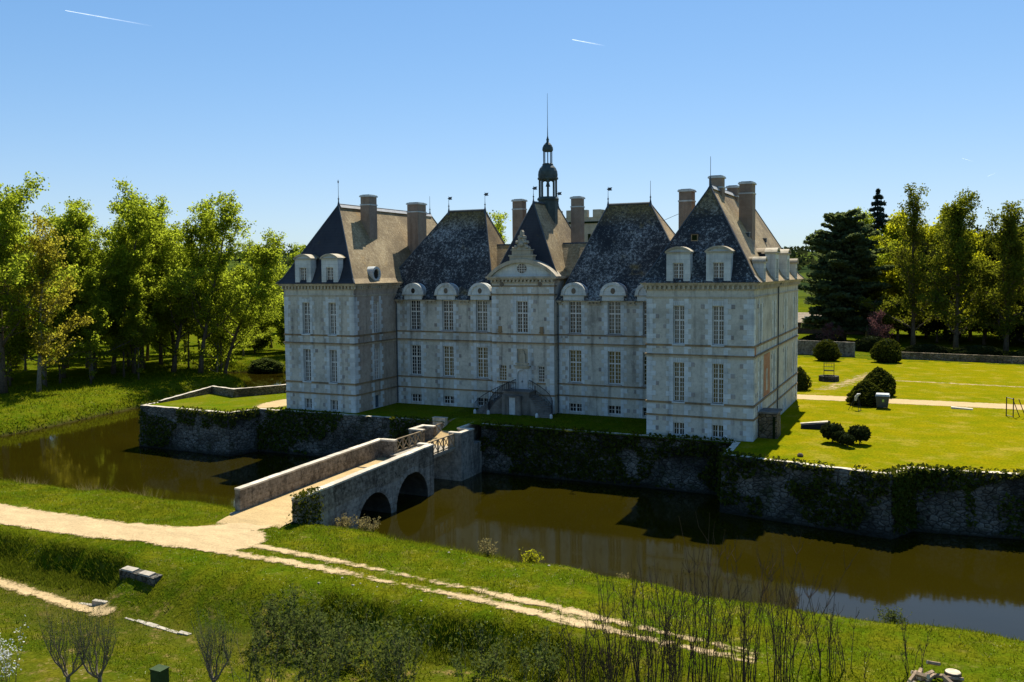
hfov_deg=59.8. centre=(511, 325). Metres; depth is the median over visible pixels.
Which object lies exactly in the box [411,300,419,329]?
window
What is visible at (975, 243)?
woodland tree
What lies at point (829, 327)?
blossom tree
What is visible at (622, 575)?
bank plant
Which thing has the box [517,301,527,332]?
window
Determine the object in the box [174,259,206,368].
young tree
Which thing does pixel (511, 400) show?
door
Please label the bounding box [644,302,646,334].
window
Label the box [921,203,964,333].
woodland tree
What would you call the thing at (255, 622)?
meadow shrub
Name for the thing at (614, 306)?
window
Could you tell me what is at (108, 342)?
understorey tree
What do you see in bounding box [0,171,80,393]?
bank tree
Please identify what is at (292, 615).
meadow shrub
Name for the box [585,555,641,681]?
coppice shrub
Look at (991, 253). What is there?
woodland tree
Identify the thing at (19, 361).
understorey tree
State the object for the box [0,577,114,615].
footpath
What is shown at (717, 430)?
window
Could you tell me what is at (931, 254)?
woodland tree
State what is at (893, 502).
moat wall
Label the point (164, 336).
belt tree
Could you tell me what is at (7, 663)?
blossom shrub
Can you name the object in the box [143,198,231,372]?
bank tree
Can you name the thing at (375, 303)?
window
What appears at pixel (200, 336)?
understorey tree
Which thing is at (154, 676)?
door
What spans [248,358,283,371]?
waterside bush
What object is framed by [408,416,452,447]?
gate pier
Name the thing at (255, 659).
meadow shrub
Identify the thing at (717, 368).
window
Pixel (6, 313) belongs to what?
belt tree
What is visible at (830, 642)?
coppice shrub
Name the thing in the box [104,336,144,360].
understorey tree
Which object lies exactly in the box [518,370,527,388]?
door
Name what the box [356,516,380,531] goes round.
bank plant
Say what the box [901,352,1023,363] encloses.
garden wall
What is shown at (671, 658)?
coppice shrub
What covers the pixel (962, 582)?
water
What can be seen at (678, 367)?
window
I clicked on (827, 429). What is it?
lawn shrub
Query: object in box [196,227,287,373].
bank tree
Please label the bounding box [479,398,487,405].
window
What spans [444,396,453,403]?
window
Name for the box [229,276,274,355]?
wood tree
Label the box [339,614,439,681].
meadow shrub
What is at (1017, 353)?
hedge bush
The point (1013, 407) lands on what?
metal gate frame
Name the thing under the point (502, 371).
window
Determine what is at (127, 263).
young tree
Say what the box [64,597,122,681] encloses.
pollard tree
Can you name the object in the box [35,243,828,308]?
woods
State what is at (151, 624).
stone kerb
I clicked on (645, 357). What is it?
window
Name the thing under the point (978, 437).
lawn
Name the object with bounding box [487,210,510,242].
garden tree
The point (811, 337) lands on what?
hedge bush
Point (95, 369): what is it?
belt tree
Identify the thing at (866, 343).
hedge bush
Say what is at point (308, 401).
window
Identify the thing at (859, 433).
lawn shrub
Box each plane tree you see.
[855,182,957,344]
[885,188,997,348]
[971,199,1023,350]
[1012,291,1023,324]
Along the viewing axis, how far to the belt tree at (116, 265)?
166.17 m
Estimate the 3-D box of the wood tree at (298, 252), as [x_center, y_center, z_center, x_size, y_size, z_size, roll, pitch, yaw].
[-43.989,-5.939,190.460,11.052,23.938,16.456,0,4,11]
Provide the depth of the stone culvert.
51.90 m
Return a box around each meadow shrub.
[203,617,297,681]
[237,583,300,646]
[265,585,329,650]
[279,617,366,681]
[285,598,362,659]
[309,605,382,669]
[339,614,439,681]
[349,615,422,675]
[443,620,516,681]
[493,625,561,681]
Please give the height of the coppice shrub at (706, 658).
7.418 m
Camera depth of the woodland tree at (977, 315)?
166.69 m
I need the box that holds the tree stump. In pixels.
[943,668,961,681]
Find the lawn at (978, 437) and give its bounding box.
[734,356,1023,472]
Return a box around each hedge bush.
[798,333,844,341]
[855,335,881,351]
[901,344,954,353]
[947,344,1008,355]
[1004,350,1023,356]
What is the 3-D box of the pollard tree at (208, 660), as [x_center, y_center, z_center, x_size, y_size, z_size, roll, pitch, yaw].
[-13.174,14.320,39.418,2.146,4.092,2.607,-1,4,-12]
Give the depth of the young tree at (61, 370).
141.00 m
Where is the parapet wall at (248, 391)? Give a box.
[158,384,285,402]
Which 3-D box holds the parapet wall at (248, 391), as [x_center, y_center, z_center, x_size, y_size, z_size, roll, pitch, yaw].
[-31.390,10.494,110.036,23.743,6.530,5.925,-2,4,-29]
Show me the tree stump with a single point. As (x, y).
(952, 672)
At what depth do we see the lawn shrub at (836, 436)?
73.74 m
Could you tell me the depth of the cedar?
173.54 m
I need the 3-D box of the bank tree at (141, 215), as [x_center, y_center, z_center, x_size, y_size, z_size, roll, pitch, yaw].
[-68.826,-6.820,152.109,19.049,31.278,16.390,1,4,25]
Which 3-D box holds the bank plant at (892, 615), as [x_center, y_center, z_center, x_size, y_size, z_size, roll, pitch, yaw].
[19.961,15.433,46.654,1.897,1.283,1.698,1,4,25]
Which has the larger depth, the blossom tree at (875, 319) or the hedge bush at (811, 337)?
the hedge bush at (811, 337)
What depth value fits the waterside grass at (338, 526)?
60.95 m
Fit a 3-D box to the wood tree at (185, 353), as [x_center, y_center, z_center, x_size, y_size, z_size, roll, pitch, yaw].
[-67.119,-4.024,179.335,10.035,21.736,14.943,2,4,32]
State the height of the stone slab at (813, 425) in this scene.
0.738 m
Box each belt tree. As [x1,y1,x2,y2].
[0,287,12,348]
[1,205,64,380]
[2,227,105,384]
[39,196,107,367]
[60,214,116,372]
[100,230,181,374]
[102,222,150,365]
[145,225,181,360]
[147,206,212,359]
[166,269,247,372]
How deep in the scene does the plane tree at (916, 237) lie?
162.66 m
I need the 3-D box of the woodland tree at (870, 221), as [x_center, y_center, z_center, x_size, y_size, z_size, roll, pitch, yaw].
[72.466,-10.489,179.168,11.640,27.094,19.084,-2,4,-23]
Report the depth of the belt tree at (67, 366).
163.47 m
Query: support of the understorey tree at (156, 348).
on the ground at (36, 665)
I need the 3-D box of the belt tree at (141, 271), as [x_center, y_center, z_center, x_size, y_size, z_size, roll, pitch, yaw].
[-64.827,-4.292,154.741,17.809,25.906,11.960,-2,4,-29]
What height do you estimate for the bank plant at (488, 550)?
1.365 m
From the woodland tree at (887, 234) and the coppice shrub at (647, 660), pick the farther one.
the woodland tree at (887, 234)
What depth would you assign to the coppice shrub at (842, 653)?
37.88 m
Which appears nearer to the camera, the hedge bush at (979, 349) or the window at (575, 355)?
the window at (575, 355)
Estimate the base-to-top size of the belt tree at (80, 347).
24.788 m
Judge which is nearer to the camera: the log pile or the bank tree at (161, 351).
the log pile
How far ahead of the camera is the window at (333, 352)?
94.17 m
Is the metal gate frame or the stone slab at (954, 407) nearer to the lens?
the metal gate frame
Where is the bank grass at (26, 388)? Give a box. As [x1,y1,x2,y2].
[0,357,285,435]
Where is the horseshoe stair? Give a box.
[473,379,552,418]
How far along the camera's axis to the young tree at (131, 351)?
156.26 m
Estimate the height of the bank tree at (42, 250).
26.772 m
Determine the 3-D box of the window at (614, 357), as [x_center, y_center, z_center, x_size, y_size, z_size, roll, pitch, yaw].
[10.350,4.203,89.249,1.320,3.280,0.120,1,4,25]
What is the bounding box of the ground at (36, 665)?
[0,251,1023,681]
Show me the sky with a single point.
(822, 105)
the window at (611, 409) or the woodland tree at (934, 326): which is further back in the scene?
the woodland tree at (934, 326)
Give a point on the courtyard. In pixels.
(215, 401)
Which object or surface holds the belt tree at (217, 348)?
on the ground at (36, 665)
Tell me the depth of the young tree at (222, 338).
164.88 m
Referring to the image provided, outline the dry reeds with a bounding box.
[4,471,159,496]
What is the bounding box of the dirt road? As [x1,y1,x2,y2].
[0,503,753,661]
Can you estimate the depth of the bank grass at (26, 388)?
134.37 m
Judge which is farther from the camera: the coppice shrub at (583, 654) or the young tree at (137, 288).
the young tree at (137, 288)
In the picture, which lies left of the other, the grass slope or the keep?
the grass slope
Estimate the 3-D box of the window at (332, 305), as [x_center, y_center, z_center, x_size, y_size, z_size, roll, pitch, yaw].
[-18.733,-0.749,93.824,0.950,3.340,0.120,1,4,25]
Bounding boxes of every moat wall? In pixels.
[255,407,432,456]
[479,421,736,494]
[715,442,1023,539]
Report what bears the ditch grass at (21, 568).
on the ground at (36, 665)
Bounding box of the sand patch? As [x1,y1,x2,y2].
[257,399,286,407]
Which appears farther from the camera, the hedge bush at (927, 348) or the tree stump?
the hedge bush at (927, 348)
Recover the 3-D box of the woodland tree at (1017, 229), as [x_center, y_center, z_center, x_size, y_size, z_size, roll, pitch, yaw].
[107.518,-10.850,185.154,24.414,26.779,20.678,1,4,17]
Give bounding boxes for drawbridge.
[390,431,455,457]
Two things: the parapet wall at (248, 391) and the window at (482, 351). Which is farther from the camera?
the parapet wall at (248, 391)
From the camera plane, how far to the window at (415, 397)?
99.39 m
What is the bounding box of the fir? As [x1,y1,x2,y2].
[860,188,910,334]
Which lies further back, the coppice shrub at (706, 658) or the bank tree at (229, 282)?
the bank tree at (229, 282)
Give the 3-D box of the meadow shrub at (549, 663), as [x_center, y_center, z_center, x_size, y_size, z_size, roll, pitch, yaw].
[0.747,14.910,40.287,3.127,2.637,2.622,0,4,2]
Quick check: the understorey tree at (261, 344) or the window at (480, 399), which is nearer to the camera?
the window at (480, 399)
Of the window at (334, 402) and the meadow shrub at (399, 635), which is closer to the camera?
the meadow shrub at (399, 635)
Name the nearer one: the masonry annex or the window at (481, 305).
the masonry annex
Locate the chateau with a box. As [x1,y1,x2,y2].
[276,99,803,441]
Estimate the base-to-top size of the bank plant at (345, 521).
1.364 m
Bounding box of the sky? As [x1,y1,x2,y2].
[0,0,1023,255]
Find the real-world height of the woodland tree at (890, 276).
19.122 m
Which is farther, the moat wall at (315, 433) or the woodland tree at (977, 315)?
the woodland tree at (977, 315)
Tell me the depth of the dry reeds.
76.95 m
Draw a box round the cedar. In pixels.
[798,208,897,341]
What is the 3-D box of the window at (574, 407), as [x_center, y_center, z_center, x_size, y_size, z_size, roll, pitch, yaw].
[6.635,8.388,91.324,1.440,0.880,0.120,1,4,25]
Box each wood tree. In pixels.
[11,328,37,370]
[84,254,107,367]
[174,325,199,354]
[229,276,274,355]
[235,238,286,347]
[278,242,305,318]
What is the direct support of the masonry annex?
on the lawn at (978, 437)
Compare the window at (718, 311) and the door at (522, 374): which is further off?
the door at (522, 374)
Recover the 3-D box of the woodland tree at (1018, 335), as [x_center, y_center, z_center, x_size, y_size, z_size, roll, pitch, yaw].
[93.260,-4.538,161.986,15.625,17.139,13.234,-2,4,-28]
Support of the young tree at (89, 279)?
on the ground at (36, 665)
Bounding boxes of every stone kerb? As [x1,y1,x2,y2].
[78,599,107,606]
[125,617,191,635]
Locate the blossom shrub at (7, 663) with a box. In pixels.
[0,615,28,681]
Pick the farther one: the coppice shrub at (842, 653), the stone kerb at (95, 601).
the stone kerb at (95, 601)
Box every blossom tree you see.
[815,322,843,339]
[865,309,895,337]
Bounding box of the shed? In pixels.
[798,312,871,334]
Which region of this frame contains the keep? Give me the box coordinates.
[542,209,603,279]
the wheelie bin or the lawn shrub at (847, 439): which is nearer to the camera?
the lawn shrub at (847, 439)
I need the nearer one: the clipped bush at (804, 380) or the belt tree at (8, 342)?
the clipped bush at (804, 380)
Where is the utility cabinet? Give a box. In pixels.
[149,664,169,681]
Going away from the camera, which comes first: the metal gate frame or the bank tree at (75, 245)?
the metal gate frame
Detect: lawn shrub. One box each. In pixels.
[819,422,843,442]
[830,430,847,444]
[839,433,855,446]
[847,424,871,444]
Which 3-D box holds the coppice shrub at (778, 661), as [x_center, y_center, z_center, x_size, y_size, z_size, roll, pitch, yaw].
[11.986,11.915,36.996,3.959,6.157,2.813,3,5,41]
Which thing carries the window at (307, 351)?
in the chateau
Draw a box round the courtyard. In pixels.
[150,393,731,442]
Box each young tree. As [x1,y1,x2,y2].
[1,261,24,386]
[19,280,67,386]
[33,256,71,383]
[63,266,113,384]
[102,243,144,377]
[111,271,139,371]
[117,277,157,379]
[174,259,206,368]
[208,267,238,372]
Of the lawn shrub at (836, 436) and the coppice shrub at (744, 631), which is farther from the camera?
the lawn shrub at (836, 436)
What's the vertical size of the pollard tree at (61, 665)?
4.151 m
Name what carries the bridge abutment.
in the water
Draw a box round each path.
[428,430,448,445]
[797,394,1023,409]
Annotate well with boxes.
[819,363,838,381]
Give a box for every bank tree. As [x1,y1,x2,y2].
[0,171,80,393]
[0,210,96,391]
[22,197,119,377]
[40,204,160,378]
[82,194,173,373]
[89,177,182,369]
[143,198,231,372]
[150,203,182,364]
[161,190,263,373]
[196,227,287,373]
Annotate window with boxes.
[304,303,309,333]
[305,349,310,380]
[306,398,311,407]
[330,303,335,333]
[331,350,336,381]
[332,400,337,409]
[374,301,377,332]
[374,348,378,378]
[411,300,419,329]
[412,345,420,374]
[412,394,421,401]
[443,300,452,329]
[444,346,453,375]
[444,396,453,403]
[477,301,486,330]
[478,347,487,377]
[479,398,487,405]
[499,365,505,380]
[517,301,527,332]
[538,366,543,381]
[570,301,580,332]
[570,350,580,381]
[570,403,581,411]
[608,406,620,413]
[609,301,619,333]
[609,351,620,383]
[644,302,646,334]
[644,352,646,384]
[674,306,683,343]
[674,362,683,400]
[674,422,683,434]
[712,425,722,437]
[713,306,723,344]
[713,364,722,402]
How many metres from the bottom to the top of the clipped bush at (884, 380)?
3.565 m
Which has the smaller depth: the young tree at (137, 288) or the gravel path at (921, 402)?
the gravel path at (921, 402)
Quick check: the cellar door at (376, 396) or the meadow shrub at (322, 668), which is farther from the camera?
the cellar door at (376, 396)
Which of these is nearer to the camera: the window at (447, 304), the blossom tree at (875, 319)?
the window at (447, 304)
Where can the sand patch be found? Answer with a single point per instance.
(279, 403)
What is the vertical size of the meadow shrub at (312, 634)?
2.779 m
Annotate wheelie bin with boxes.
[875,393,889,408]
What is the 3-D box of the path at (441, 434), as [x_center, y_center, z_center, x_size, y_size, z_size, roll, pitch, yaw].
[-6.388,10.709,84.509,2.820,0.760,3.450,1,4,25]
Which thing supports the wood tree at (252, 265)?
on the ground at (36, 665)
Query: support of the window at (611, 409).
in the chateau
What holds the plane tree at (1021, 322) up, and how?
on the ground at (36, 665)
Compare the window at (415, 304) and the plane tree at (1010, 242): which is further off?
the plane tree at (1010, 242)
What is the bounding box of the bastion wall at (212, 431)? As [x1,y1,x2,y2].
[138,399,259,455]
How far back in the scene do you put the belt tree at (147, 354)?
176.68 m
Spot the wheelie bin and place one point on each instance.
(882, 400)
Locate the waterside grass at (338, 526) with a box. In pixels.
[1,476,693,590]
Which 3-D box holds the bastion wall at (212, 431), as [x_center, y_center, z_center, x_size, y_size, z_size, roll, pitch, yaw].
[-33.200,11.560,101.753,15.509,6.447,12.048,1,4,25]
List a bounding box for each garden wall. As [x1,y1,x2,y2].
[797,340,854,356]
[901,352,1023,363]
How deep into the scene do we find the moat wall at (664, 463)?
80.25 m
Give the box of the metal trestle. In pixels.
[848,393,860,410]
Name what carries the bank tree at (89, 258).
on the ground at (36, 665)
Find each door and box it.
[151,672,158,681]
[375,395,377,406]
[509,397,514,414]
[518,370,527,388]
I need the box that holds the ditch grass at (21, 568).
[0,531,629,681]
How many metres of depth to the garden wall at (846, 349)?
150.87 m
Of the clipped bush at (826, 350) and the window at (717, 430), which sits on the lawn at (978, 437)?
the clipped bush at (826, 350)
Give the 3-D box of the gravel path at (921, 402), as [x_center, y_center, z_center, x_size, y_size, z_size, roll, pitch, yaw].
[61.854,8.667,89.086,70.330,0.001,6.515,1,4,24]
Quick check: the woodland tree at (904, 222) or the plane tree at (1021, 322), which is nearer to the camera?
the plane tree at (1021, 322)
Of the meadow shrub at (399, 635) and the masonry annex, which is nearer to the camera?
the meadow shrub at (399, 635)
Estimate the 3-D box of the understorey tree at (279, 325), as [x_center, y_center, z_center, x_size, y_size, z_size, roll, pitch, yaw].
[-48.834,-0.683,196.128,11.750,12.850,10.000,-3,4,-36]
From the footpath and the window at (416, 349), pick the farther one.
the window at (416, 349)
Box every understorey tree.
[5,352,28,366]
[98,336,110,348]
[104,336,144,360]
[149,334,176,354]
[192,330,222,351]
[244,304,277,352]
[270,296,284,346]
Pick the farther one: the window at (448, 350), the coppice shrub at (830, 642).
the window at (448, 350)
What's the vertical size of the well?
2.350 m
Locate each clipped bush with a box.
[797,366,811,390]
[812,339,841,360]
[845,379,883,406]
[860,366,895,396]
[869,338,902,362]
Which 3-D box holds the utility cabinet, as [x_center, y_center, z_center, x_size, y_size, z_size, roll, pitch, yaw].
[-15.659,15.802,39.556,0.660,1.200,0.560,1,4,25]
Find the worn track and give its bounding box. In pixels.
[819,375,1012,389]
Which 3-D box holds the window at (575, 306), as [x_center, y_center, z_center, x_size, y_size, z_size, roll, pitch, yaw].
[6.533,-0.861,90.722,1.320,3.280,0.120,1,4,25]
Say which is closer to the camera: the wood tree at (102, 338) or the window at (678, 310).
the window at (678, 310)
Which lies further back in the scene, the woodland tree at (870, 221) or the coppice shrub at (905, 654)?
the woodland tree at (870, 221)
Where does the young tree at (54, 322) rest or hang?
on the ground at (36, 665)
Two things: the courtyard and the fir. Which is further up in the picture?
the fir
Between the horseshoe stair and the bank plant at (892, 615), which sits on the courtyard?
the horseshoe stair
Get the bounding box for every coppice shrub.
[552,598,602,681]
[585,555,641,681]
[612,546,677,681]
[649,566,710,681]
[676,511,745,681]
[702,536,782,681]
[754,530,860,681]
[784,564,843,676]
[825,609,872,677]
[899,617,933,674]
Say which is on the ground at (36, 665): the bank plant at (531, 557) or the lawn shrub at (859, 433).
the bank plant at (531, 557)
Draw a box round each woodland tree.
[854,206,908,336]
[866,246,923,341]
[868,220,923,336]
[888,209,946,335]
[899,238,953,338]
[911,269,976,343]
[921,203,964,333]
[922,229,1000,340]
[959,225,995,337]
[959,251,1004,344]
[966,266,1023,346]
[975,223,1023,338]
[992,217,1023,241]
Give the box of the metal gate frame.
[1006,397,1023,416]
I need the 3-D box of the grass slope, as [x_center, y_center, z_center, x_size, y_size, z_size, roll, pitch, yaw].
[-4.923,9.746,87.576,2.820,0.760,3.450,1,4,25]
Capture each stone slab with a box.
[800,420,829,428]
[951,406,972,409]
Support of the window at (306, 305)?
in the chateau
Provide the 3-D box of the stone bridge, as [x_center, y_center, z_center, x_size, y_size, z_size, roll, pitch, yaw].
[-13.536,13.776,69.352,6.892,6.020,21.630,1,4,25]
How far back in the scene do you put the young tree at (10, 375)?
138.70 m
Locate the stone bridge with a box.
[216,438,433,528]
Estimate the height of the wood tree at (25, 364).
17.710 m
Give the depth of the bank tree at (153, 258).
158.06 m
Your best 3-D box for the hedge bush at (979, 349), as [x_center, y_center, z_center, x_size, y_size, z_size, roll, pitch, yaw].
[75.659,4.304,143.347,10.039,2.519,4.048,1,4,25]
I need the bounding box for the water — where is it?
[0,372,1023,640]
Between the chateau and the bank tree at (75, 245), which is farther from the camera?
the bank tree at (75, 245)
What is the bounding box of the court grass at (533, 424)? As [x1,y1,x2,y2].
[432,408,645,434]
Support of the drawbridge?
on the stone bridge
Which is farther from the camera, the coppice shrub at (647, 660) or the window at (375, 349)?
the window at (375, 349)
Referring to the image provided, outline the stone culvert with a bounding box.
[119,566,162,585]
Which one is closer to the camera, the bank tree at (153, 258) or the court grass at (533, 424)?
the court grass at (533, 424)
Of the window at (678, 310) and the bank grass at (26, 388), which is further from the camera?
the bank grass at (26, 388)
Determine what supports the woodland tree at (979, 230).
on the ground at (36, 665)
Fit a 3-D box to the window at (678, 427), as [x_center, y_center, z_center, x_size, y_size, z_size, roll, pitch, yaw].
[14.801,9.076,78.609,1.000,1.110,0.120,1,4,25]
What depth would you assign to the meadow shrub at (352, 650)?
42.24 m
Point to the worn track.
(854, 379)
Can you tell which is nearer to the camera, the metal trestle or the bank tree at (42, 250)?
the metal trestle
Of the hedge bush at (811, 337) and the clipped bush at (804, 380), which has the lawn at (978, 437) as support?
the clipped bush at (804, 380)
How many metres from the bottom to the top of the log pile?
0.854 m
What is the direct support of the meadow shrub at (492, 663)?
on the ground at (36, 665)
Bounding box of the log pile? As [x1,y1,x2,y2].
[907,660,963,681]
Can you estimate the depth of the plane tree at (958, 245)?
157.94 m
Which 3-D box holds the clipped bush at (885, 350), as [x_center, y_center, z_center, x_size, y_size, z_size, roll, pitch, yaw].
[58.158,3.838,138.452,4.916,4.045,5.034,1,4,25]
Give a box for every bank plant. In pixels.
[332,513,356,527]
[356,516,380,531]
[477,538,497,556]
[519,549,544,563]
[616,573,631,578]
[874,605,911,623]
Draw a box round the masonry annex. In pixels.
[759,408,782,438]
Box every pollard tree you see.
[35,597,98,681]
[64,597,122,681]
[190,599,237,681]
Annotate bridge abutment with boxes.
[425,424,481,480]
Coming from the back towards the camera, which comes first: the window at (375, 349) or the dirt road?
the window at (375, 349)
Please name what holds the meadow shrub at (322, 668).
on the ground at (36, 665)
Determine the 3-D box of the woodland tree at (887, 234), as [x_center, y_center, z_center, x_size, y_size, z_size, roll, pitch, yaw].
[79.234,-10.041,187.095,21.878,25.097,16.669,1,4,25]

